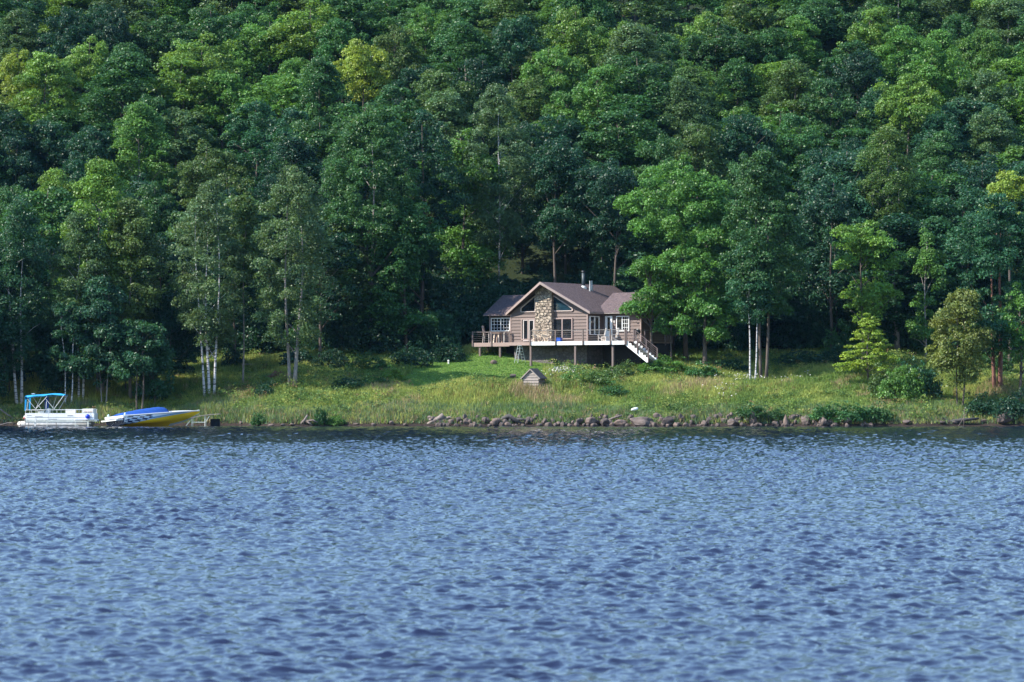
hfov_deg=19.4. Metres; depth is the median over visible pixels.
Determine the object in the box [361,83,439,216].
hillside tree
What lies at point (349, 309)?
bush
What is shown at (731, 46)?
hillside tree
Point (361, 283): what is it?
hillside tree
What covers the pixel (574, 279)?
bush
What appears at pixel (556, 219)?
broadleaf tree
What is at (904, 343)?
bush
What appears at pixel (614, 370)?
bush
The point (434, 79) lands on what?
hillside tree
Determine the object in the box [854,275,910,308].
bush
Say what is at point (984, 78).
hillside tree
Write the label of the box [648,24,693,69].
hillside tree
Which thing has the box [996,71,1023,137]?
hillside tree
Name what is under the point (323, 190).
hillside tree
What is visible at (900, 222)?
hillside tree
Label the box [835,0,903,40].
hillside tree
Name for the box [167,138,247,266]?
hillside tree
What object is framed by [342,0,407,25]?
hillside tree
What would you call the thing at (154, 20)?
hillside tree
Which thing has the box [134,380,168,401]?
bush
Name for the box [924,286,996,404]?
shore tree
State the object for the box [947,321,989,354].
bush
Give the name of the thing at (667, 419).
shore rock
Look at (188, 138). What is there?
hillside tree
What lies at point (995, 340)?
bush
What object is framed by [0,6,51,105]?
hillside tree
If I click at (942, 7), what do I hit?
hillside tree
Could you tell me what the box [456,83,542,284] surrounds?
birch tree
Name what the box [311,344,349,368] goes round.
bush
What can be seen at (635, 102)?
hillside tree
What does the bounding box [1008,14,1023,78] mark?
hillside tree
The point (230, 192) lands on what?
hillside tree
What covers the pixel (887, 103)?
hillside tree
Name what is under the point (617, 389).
bush
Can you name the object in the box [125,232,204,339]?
broadleaf tree
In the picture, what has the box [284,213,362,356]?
broadleaf tree
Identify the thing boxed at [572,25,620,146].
hillside tree
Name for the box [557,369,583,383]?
bush
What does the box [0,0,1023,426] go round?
ground
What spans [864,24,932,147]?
hillside tree
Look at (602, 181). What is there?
broadleaf tree
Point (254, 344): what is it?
bush
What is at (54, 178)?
hillside tree
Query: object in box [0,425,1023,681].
lake water
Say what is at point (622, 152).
hillside tree
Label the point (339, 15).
hillside tree
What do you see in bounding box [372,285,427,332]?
bush
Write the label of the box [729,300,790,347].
bush
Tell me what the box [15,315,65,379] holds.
sapling
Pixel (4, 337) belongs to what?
sapling
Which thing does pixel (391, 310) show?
hillside tree
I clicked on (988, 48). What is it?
hillside tree
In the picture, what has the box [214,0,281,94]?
hillside tree
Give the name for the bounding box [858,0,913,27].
hillside tree
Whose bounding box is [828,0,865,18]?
hillside tree
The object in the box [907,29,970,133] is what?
hillside tree
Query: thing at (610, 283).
bush
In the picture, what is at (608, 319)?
entry door
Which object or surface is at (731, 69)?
hillside tree
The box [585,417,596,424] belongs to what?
shore rock
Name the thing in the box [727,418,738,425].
shore rock
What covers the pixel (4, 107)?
hillside tree
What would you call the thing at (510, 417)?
tree root
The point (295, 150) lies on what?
hillside tree
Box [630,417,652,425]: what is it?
shore rock
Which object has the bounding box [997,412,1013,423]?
shore rock
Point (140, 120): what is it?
hillside tree
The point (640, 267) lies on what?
maple tree
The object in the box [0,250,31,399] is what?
broadleaf tree
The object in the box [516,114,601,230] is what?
hillside tree
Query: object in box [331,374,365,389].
bush
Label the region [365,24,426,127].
hillside tree
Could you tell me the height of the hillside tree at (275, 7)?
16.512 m
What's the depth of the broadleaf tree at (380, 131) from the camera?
280.45 m
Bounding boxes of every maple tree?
[612,152,739,360]
[615,253,683,362]
[662,224,747,364]
[829,220,909,368]
[977,169,1023,363]
[988,281,1023,393]
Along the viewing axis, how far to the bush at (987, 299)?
289.78 m
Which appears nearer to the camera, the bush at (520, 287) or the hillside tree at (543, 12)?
the bush at (520, 287)
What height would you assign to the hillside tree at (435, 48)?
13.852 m
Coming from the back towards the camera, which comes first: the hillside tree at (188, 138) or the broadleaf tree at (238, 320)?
the hillside tree at (188, 138)
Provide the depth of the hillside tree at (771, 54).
334.78 m
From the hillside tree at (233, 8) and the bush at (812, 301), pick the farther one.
the hillside tree at (233, 8)
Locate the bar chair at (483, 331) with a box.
[481,326,490,342]
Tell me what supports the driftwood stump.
on the ground at (536, 260)
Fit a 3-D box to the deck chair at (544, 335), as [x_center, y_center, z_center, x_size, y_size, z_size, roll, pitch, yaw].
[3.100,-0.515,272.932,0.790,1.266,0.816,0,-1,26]
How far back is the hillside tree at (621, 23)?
328.52 m
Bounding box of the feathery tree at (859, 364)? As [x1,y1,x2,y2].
[832,312,898,379]
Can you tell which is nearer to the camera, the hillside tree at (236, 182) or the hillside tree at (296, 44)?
the hillside tree at (236, 182)
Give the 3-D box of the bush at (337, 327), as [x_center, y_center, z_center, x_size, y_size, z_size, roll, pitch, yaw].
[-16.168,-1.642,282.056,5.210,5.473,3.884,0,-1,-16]
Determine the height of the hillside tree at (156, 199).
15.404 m
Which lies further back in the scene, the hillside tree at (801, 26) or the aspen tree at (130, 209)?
the hillside tree at (801, 26)
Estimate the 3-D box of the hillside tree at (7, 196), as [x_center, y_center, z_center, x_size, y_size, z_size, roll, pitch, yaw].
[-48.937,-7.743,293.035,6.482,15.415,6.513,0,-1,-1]
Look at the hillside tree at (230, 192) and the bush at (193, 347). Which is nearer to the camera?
the bush at (193, 347)
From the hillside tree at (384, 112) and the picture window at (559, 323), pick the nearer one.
the picture window at (559, 323)
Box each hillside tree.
[0,0,41,95]
[0,0,68,85]
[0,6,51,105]
[0,47,45,153]
[0,102,35,195]
[0,108,30,199]
[0,136,44,232]
[0,147,11,181]
[0,184,41,308]
[0,184,101,316]
[6,50,84,179]
[16,119,84,210]
[19,0,59,43]
[23,167,84,285]
[24,107,102,194]
[28,0,93,72]
[33,5,92,115]
[44,0,110,52]
[53,34,109,132]
[61,124,139,260]
[67,3,131,104]
[72,0,173,97]
[75,49,177,180]
[86,172,175,274]
[90,7,145,126]
[92,98,179,229]
[93,40,155,157]
[112,93,176,188]
[126,0,197,73]
[128,56,225,189]
[129,14,194,108]
[132,181,187,298]
[133,0,185,72]
[137,106,222,225]
[143,31,246,168]
[159,0,218,30]
[162,191,284,326]
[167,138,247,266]
[168,5,255,135]
[178,172,271,292]
[190,69,257,181]
[191,0,262,71]
[203,186,249,293]
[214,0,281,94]
[216,0,265,53]
[220,100,291,220]
[225,71,328,183]
[229,13,315,122]
[249,135,329,272]
[250,0,341,44]
[251,107,331,220]
[254,0,355,119]
[254,1,300,46]
[263,56,326,160]
[268,116,370,230]
[272,202,392,332]
[288,55,348,195]
[295,0,362,22]
[304,0,379,102]
[304,100,430,258]
[312,17,374,121]
[312,143,365,275]
[331,37,394,121]
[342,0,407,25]
[355,0,426,86]
[358,198,450,352]
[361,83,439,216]
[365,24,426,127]
[374,0,444,40]
[389,63,463,150]
[390,0,485,74]
[397,5,450,129]
[404,68,476,143]
[404,127,510,287]
[407,87,482,232]
[421,19,510,141]
[424,12,493,108]
[434,0,510,80]
[449,55,513,185]
[473,0,547,34]
[473,0,549,115]
[484,15,556,152]
[489,120,549,273]
[501,74,563,198]
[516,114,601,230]
[518,45,588,174]
[523,0,548,22]
[523,0,574,30]
[531,0,610,68]
[531,90,597,208]
[536,138,591,273]
[541,5,606,129]
[546,0,616,93]
[557,63,639,188]
[570,162,633,282]
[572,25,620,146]
[572,92,680,219]
[572,108,676,243]
[583,51,679,185]
[587,22,678,148]
[589,20,658,85]
[590,0,694,83]
[591,0,623,6]
[612,209,732,350]
[625,0,689,29]
[627,133,694,262]
[647,74,724,199]
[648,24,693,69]
[652,65,726,170]
[661,57,733,138]
[670,123,732,255]
[671,0,720,36]
[674,11,746,97]
[675,13,762,120]
[676,0,770,69]
[701,0,796,107]
[705,106,766,187]
[710,112,780,252]
[711,56,767,165]
[715,0,780,28]
[722,151,777,261]
[723,236,811,351]
[730,60,824,132]
[738,27,806,122]
[739,103,823,222]
[748,0,828,41]
[752,112,831,250]
[756,59,834,193]
[766,14,833,117]
[775,0,856,98]
[784,0,854,22]
[786,146,910,289]
[788,127,898,214]
[791,77,871,198]
[793,146,839,273]
[794,172,883,330]
[812,39,897,140]
[818,49,889,147]
[821,212,963,351]
[825,134,867,206]
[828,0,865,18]
[830,5,911,128]
[833,3,888,106]
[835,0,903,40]
[852,76,922,175]
[856,72,945,203]
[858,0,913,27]
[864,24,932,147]
[866,0,934,79]
[874,167,973,294]
[895,110,972,203]
[896,38,973,167]
[901,0,999,81]
[904,130,966,245]
[905,184,1014,325]
[906,0,972,32]
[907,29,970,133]
[910,97,1023,169]
[925,152,1023,300]
[938,13,981,109]
[947,68,1022,163]
[949,1,1020,32]
[954,0,1023,68]
[955,28,1017,124]
[957,106,1019,176]
[965,161,1016,268]
[966,0,1023,88]
[966,58,1023,160]
[968,145,1023,247]
[980,160,1023,308]
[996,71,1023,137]
[998,45,1023,129]
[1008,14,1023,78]
[1009,144,1023,255]
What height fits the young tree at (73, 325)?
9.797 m
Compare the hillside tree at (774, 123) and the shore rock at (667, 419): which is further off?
the hillside tree at (774, 123)
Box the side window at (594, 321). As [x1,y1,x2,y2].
[589,316,599,334]
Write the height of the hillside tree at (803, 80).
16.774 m
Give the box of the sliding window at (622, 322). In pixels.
[616,316,629,330]
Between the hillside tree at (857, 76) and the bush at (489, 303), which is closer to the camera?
the bush at (489, 303)
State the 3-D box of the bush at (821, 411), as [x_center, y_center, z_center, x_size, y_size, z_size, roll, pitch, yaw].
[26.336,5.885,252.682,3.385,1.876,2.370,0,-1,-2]
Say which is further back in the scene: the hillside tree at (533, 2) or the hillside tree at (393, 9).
the hillside tree at (533, 2)
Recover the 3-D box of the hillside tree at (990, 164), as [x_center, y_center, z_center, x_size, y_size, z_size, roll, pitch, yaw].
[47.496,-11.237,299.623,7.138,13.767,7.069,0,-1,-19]
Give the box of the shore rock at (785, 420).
[783,415,788,425]
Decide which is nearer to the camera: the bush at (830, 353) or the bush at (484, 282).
the bush at (830, 353)
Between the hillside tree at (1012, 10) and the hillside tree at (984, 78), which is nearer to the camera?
the hillside tree at (984, 78)
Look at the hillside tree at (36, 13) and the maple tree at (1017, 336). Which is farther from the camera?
the hillside tree at (36, 13)
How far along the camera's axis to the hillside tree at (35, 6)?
355.16 m
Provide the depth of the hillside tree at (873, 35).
339.01 m
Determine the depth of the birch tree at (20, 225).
261.39 m
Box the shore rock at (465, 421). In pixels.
[463,418,468,424]
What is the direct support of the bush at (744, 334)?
on the ground at (536, 260)
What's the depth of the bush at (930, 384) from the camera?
258.36 m
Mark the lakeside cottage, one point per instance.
(578, 319)
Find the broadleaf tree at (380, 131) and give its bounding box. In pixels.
[315,111,432,351]
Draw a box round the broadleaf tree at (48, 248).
[6,239,73,374]
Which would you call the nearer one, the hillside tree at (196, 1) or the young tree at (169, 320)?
the young tree at (169, 320)
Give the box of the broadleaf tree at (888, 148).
[853,124,923,312]
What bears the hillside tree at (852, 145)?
on the ground at (536, 260)
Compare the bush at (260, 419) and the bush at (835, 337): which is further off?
the bush at (835, 337)
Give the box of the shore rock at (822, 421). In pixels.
[818,416,826,425]
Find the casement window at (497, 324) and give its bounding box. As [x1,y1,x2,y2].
[491,318,509,330]
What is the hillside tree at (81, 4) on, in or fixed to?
on the ground at (536, 260)
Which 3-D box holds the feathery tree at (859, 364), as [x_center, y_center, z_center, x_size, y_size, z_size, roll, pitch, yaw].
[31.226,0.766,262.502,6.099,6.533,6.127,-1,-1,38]
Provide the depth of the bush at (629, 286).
288.42 m
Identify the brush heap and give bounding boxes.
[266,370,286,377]
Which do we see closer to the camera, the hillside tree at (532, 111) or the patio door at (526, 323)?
the patio door at (526, 323)
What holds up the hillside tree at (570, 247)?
on the ground at (536, 260)
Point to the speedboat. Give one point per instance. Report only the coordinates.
(157, 416)
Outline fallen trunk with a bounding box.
[937,417,978,422]
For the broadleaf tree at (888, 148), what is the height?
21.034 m
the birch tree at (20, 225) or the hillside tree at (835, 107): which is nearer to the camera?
the birch tree at (20, 225)
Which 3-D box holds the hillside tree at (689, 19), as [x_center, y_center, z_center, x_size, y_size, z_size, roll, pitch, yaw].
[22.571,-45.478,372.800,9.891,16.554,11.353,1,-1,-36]
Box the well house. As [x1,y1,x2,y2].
[520,368,546,387]
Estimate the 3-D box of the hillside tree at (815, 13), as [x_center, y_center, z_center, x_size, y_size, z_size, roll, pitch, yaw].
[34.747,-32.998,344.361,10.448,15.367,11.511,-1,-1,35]
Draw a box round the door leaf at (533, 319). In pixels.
[523,319,533,340]
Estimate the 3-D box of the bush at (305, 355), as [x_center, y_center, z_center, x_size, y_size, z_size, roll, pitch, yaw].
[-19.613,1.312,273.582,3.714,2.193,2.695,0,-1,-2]
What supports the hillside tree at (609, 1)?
on the ground at (536, 260)
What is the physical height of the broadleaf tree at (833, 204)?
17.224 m
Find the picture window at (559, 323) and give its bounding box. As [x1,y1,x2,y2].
[553,318,572,339]
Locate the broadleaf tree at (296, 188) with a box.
[244,162,340,385]
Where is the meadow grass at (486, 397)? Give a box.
[0,344,1023,423]
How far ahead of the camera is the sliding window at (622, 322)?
272.83 m
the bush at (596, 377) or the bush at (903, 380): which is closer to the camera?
the bush at (903, 380)
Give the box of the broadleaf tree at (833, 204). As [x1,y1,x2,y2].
[798,175,865,348]
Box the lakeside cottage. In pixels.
[472,271,675,370]
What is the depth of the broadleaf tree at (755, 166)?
265.81 m
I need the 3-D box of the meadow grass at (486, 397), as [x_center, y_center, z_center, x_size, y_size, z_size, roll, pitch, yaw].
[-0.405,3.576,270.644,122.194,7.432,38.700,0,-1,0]
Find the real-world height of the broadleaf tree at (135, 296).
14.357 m
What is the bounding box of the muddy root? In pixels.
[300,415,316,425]
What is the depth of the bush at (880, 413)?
251.97 m
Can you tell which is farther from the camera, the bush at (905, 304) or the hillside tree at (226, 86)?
the hillside tree at (226, 86)
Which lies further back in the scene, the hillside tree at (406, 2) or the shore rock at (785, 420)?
the hillside tree at (406, 2)
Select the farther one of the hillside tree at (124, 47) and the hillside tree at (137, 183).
the hillside tree at (124, 47)
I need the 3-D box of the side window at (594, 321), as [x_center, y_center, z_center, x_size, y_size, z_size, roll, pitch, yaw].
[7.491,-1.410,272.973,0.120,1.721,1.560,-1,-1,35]
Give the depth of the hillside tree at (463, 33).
327.63 m
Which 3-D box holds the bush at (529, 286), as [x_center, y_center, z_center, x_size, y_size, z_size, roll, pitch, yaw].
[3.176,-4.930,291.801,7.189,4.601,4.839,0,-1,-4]
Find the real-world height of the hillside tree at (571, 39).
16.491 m
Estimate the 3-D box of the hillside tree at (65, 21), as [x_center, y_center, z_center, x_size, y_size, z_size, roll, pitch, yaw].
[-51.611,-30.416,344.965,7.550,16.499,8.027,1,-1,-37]
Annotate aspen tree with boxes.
[55,156,142,392]
[92,197,169,398]
[223,193,262,382]
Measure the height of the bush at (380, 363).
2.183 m
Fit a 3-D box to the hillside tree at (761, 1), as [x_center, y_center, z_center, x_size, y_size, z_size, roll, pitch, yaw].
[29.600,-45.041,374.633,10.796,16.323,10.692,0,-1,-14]
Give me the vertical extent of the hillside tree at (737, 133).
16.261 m
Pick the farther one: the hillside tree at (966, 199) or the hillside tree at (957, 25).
the hillside tree at (957, 25)
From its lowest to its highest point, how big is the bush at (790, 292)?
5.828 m
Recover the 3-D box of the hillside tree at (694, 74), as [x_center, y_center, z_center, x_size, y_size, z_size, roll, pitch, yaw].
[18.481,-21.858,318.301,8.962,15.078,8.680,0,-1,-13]
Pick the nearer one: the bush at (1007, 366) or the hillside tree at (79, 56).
the bush at (1007, 366)
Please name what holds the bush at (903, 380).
on the ground at (536, 260)
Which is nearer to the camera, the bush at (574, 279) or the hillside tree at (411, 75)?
the bush at (574, 279)
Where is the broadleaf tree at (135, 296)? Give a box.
[73,226,149,344]
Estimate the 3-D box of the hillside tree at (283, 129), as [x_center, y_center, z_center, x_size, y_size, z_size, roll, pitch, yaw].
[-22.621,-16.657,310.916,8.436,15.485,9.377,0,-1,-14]
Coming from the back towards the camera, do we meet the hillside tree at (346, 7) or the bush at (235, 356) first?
the hillside tree at (346, 7)
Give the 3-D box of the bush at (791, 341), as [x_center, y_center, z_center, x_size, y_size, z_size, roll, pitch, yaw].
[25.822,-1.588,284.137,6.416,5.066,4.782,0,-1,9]
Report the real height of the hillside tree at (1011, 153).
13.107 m
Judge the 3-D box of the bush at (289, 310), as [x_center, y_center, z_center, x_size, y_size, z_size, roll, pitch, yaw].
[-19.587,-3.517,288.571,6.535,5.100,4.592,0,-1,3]
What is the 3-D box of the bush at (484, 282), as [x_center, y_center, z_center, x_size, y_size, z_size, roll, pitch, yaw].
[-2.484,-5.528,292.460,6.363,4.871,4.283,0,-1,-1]
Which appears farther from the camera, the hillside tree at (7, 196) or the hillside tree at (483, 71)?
the hillside tree at (483, 71)
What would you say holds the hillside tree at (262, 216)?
on the ground at (536, 260)
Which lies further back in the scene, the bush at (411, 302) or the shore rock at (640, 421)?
the bush at (411, 302)
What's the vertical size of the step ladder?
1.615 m
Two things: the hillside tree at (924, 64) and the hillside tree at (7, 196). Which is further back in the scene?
the hillside tree at (924, 64)
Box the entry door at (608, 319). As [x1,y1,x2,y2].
[605,316,612,340]
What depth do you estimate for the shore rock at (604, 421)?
252.27 m
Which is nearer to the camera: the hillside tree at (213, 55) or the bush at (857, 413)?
the bush at (857, 413)
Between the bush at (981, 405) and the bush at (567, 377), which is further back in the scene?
the bush at (567, 377)
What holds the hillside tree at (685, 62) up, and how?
on the ground at (536, 260)
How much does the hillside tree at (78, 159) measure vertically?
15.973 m
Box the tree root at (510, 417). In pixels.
[501,414,530,424]
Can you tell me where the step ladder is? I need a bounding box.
[514,345,525,362]
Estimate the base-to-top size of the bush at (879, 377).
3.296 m
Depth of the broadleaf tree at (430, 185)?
287.19 m
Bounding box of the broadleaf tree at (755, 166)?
[717,149,810,377]
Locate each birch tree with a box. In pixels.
[0,195,54,403]
[46,210,113,398]
[162,178,252,395]
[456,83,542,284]
[724,237,782,379]
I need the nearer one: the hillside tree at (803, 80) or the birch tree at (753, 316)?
the birch tree at (753, 316)
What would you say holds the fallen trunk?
on the ground at (536, 260)
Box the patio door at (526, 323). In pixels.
[521,318,534,339]
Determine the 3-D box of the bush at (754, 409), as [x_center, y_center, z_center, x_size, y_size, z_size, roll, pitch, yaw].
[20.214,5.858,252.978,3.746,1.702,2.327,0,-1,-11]
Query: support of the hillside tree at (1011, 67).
on the ground at (536, 260)
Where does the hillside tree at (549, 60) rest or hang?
on the ground at (536, 260)
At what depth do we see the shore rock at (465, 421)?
251.38 m
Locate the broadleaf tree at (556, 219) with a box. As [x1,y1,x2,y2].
[524,134,604,282]
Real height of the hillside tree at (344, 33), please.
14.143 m
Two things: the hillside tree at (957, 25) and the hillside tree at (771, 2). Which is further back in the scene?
the hillside tree at (771, 2)
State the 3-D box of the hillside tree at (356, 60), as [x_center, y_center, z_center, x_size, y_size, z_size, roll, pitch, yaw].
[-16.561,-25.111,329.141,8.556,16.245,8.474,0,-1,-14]
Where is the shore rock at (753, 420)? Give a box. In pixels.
[749,412,756,423]
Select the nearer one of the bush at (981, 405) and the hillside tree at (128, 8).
the bush at (981, 405)
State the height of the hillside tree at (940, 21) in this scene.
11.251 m
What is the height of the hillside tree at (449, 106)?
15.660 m
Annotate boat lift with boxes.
[20,418,98,425]
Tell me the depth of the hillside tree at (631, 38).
322.42 m
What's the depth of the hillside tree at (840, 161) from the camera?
291.82 m
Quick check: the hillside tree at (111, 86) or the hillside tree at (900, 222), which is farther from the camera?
the hillside tree at (111, 86)
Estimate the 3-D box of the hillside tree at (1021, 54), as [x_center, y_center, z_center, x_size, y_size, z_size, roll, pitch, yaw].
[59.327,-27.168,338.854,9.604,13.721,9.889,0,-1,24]
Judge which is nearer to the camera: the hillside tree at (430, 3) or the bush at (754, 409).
the bush at (754, 409)
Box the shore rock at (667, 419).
[662,416,673,424]
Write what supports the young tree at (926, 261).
on the ground at (536, 260)
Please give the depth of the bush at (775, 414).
253.30 m
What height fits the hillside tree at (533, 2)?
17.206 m
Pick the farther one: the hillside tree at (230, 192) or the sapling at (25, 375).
the hillside tree at (230, 192)
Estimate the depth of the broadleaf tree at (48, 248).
269.14 m
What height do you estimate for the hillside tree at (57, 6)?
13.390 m
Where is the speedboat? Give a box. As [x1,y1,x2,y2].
[101,407,199,426]
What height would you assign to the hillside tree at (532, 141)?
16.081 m
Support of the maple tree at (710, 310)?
on the ground at (536, 260)
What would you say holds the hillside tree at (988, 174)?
on the ground at (536, 260)
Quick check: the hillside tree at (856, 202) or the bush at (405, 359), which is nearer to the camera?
the bush at (405, 359)
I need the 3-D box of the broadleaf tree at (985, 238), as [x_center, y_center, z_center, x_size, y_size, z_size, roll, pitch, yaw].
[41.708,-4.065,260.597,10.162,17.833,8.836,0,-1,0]
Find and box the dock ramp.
[186,413,220,425]
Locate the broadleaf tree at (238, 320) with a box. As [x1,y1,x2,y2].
[193,233,264,363]
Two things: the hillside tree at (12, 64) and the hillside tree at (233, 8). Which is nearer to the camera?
the hillside tree at (12, 64)
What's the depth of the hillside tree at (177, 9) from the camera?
361.99 m
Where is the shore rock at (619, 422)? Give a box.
[614,419,626,425]
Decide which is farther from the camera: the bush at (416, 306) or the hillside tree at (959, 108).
the hillside tree at (959, 108)
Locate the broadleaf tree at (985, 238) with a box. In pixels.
[936,192,1023,388]
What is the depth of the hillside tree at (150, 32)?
349.41 m
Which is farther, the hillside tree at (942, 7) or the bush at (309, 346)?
the hillside tree at (942, 7)
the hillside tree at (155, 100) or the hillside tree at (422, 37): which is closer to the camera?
the hillside tree at (155, 100)
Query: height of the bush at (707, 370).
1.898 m
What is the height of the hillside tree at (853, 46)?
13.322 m
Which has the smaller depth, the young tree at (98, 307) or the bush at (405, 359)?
the young tree at (98, 307)
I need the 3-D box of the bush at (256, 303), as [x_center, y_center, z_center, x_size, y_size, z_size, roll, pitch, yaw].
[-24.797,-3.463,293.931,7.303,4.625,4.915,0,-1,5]
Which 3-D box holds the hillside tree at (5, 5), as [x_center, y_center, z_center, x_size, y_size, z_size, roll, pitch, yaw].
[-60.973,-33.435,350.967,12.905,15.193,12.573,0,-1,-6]
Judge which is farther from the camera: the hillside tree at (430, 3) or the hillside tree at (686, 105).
the hillside tree at (430, 3)
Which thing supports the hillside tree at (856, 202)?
on the ground at (536, 260)
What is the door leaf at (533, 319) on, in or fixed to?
in the lakeside cottage
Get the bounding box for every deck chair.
[531,328,540,341]
[541,331,551,341]
[611,328,619,340]
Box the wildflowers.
[541,364,810,395]
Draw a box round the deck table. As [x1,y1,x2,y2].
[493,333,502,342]
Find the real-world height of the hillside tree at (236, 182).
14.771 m
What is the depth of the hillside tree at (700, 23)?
339.03 m
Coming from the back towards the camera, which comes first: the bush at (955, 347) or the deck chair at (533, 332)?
the bush at (955, 347)
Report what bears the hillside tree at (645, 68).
on the ground at (536, 260)
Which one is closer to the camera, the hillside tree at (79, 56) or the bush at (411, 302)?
the bush at (411, 302)
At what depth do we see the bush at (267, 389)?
261.03 m
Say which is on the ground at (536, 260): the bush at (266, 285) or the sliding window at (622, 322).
the bush at (266, 285)
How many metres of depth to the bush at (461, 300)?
287.11 m
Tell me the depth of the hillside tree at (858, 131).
309.84 m
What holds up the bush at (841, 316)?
on the ground at (536, 260)
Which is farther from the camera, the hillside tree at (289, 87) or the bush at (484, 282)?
the hillside tree at (289, 87)
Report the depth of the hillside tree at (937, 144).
304.19 m
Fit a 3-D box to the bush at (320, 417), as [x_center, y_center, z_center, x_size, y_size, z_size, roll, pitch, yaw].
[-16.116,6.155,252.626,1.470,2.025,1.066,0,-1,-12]
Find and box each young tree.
[46,301,95,403]
[70,274,136,405]
[103,318,167,409]
[144,293,203,387]
[647,283,688,363]
[905,227,948,355]
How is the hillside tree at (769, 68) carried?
on the ground at (536, 260)
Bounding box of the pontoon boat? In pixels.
[17,393,98,425]
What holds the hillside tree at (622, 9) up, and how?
on the ground at (536, 260)
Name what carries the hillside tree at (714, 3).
on the ground at (536, 260)
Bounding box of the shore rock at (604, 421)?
[600,418,608,425]
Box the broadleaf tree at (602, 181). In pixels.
[573,157,657,286]
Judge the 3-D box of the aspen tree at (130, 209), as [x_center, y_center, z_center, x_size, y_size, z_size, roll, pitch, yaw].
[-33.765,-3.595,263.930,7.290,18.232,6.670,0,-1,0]
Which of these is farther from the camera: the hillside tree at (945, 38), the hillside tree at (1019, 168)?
the hillside tree at (945, 38)
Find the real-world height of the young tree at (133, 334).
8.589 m
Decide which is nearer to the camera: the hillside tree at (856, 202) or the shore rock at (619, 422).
the shore rock at (619, 422)
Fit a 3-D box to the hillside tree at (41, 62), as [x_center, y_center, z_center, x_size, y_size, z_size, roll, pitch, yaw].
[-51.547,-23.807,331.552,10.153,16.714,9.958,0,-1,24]
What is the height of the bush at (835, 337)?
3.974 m
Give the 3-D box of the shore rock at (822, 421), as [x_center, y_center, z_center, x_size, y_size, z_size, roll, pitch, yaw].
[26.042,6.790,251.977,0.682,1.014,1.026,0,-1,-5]
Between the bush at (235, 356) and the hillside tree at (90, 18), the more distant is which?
the hillside tree at (90, 18)
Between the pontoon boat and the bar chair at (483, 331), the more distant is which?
the bar chair at (483, 331)
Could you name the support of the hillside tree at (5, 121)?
on the ground at (536, 260)
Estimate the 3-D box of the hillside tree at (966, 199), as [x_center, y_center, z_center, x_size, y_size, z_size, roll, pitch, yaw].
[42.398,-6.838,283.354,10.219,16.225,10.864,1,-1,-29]
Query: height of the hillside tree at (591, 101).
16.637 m
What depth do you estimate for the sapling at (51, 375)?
262.22 m
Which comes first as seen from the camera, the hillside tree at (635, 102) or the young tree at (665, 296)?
the young tree at (665, 296)
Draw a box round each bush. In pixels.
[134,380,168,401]
[153,283,197,308]
[167,327,212,349]
[195,316,251,351]
[218,317,283,354]
[220,343,247,366]
[245,285,288,327]
[249,410,266,425]
[254,274,296,309]
[254,378,276,395]
[255,312,302,351]
[277,344,314,365]
[278,280,339,329]
[283,313,340,349]
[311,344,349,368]
[312,296,365,350]
[313,402,328,425]
[327,411,346,425]
[330,297,379,330]
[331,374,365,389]
[342,310,402,354]
[344,350,389,372]
[359,373,390,384]
[361,270,413,304]
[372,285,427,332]
[373,313,437,348]
[378,362,405,381]
[387,339,433,366]
[408,300,462,352]
[411,264,465,303]
[425,290,485,340]
[427,265,478,326]
[427,336,466,361]
[456,261,513,305]
[469,273,522,331]
[484,268,537,307]
[517,265,573,294]
[518,268,571,292]
[551,262,604,284]
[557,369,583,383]
[571,256,625,291]
[575,366,615,387]
[593,265,638,292]
[597,381,630,396]
[604,358,638,378]
[621,279,640,292]
[636,353,688,374]
[667,322,730,348]
[682,360,724,378]
[707,321,757,350]
[712,353,752,371]
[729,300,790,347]
[733,401,770,419]
[751,288,806,326]
[754,274,803,300]
[754,298,815,349]
[763,407,787,419]
[773,343,828,366]
[791,284,847,329]
[797,271,840,307]
[806,400,842,420]
[815,341,860,365]
[820,314,878,351]
[833,302,879,329]
[833,400,878,422]
[845,304,907,347]
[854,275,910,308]
[863,401,893,422]
[867,361,899,397]
[875,357,927,400]
[880,297,933,348]
[901,355,944,397]
[907,305,950,352]
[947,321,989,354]
[952,273,1013,298]
[964,392,999,414]
[971,280,1022,323]
[974,347,1013,372]
[988,317,1020,351]
[990,386,1023,418]
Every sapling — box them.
[0,305,17,396]
[0,318,35,390]
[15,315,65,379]
[33,327,80,392]
[91,315,152,386]
[128,334,179,401]
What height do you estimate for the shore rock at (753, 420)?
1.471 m
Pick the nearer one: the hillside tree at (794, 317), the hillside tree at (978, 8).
the hillside tree at (794, 317)
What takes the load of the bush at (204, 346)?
on the ground at (536, 260)
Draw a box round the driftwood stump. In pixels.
[427,413,455,423]
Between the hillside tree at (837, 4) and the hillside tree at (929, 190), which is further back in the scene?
the hillside tree at (837, 4)
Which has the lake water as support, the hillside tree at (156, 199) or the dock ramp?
the dock ramp
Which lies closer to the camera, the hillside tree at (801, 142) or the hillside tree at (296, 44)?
the hillside tree at (801, 142)
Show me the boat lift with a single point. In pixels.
(56, 422)
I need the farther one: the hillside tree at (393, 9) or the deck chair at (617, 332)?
the hillside tree at (393, 9)
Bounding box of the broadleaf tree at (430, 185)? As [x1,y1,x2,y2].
[369,109,473,327]
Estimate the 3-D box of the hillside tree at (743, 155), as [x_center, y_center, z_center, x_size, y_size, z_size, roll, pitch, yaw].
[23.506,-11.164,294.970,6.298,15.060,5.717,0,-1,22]

